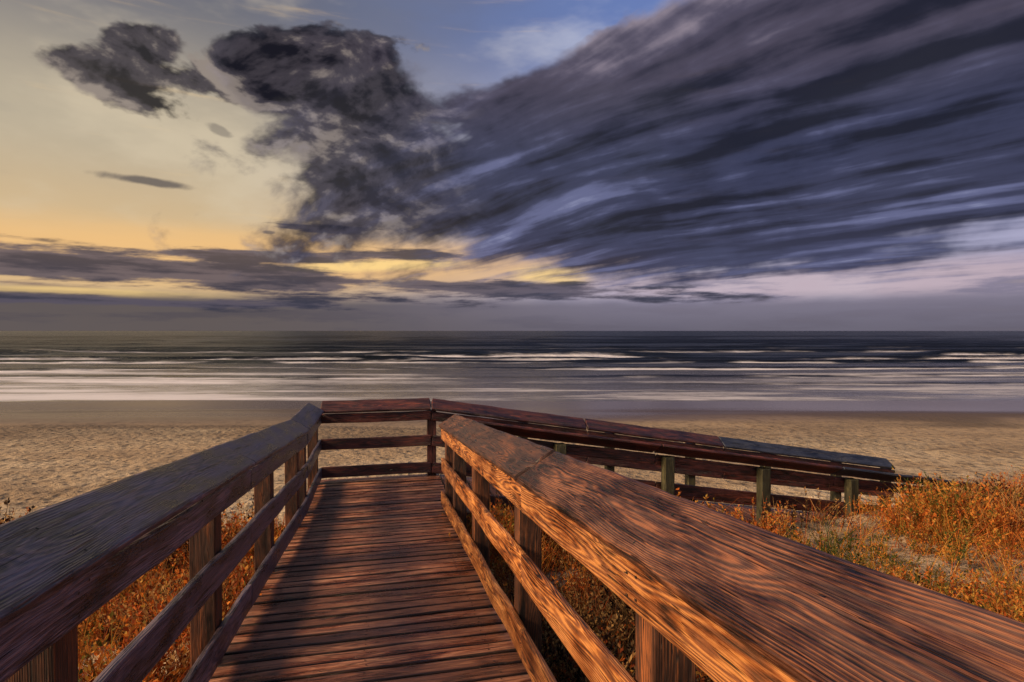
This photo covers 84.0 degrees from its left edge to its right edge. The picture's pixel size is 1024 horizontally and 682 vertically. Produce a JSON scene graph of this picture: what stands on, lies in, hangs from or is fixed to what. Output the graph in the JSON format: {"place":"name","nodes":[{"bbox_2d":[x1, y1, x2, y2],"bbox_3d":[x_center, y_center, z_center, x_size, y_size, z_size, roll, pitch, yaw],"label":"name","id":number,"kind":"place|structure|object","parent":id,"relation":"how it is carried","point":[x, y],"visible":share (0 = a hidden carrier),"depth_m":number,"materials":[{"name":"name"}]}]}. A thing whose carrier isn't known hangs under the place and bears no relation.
{"place":"outdoors","nodes":[
{"label":"outdoors","id":0,"kind":"place"},
{"bbox_2d":[0,0,1023,330],"bbox_3d":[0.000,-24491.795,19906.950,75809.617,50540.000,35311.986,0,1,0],"label":"sky","id":1,"kind":"structure","parent":0,"point":[510,164],"depth_m":34497.73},
{"bbox_2d":[0,331,1023,401],"bbox_3d":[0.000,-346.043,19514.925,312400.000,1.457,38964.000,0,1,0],"label":"sea","id":2,"kind":"structure","parent":0,"point":[44,366],"depth_m":89.10,"materials":[{"name":"liquid"}]},
{"bbox_2d":[0,400,1023,681],"bbox_3d":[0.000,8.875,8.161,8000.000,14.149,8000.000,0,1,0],"label":"ground","id":3,"kind":"structure","parent":0,"point":[54,452],"depth_m":24.57,"materials":[{"name":"beige sand"}]},
{"bbox_2d":[209,473,841,681],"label":"boardwalk","id":4,"kind":"structure","parent":3,"relation":"on","point":[377,579],"depth_m":4.21,"materials":[{"name":"brown wood"}]},
{"bbox_2d":[0,419,309,681],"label":"wooden railing","id":5,"kind":"object","parent":4,"relation":"attached to","point":[68,566],"visible":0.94,"depth_m":2.32,"materials":[{"name":"brown wood"}]},
{"bbox_2d":[291,403,323,509],"bbox_3d":[-2.818,2.075,7.894,0.252,2.255,1.664,0,1,-13],"label":"wooden railing","id":6,"kind":"object","parent":4,"relation":"attached to","point":[308,415],"visible":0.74,"depth_m":7.80,"materials":[{"name":"brown wood"}]},
{"bbox_2d":[320,398,435,477],"bbox_3d":[-2.087,2.023,8.987,1.769,2.191,0.253,0,1,-13],"label":"wooden railing","id":7,"kind":"object","parent":4,"relation":"attached to","point":[344,410],"visible":0.84,"depth_m":8.90,"materials":[{"name":"brown wood"}]},
{"bbox_2d":[431,398,894,516],"bbox_3d":[3.074,2.463,10.180,8.988,3.093,0.259,0,1,-13],"label":"wooden railing","id":8,"kind":"object","parent":4,"relation":"attached to","point":[576,424],"visible":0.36,"depth_m":10.06,"materials":[{"name":"brown wood"}]},
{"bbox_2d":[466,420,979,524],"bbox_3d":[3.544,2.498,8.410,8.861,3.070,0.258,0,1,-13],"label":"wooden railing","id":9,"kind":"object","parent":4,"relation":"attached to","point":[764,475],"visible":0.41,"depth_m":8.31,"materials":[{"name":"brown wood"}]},
{"bbox_2d":[438,414,1023,681],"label":"wooden railing","id":10,"kind":"object","parent":4,"relation":"attached to","point":[714,595],"visible":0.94,"depth_m":1.51,"materials":[{"name":"brown wood"}]},
{"bbox_2d":[0,461,1023,681],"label":"dune grass","id":11,"kind":"structure","parent":0,"point":[127,615],"depth_m":5.60,"materials":[{"name":"orange plant"}]}
]}

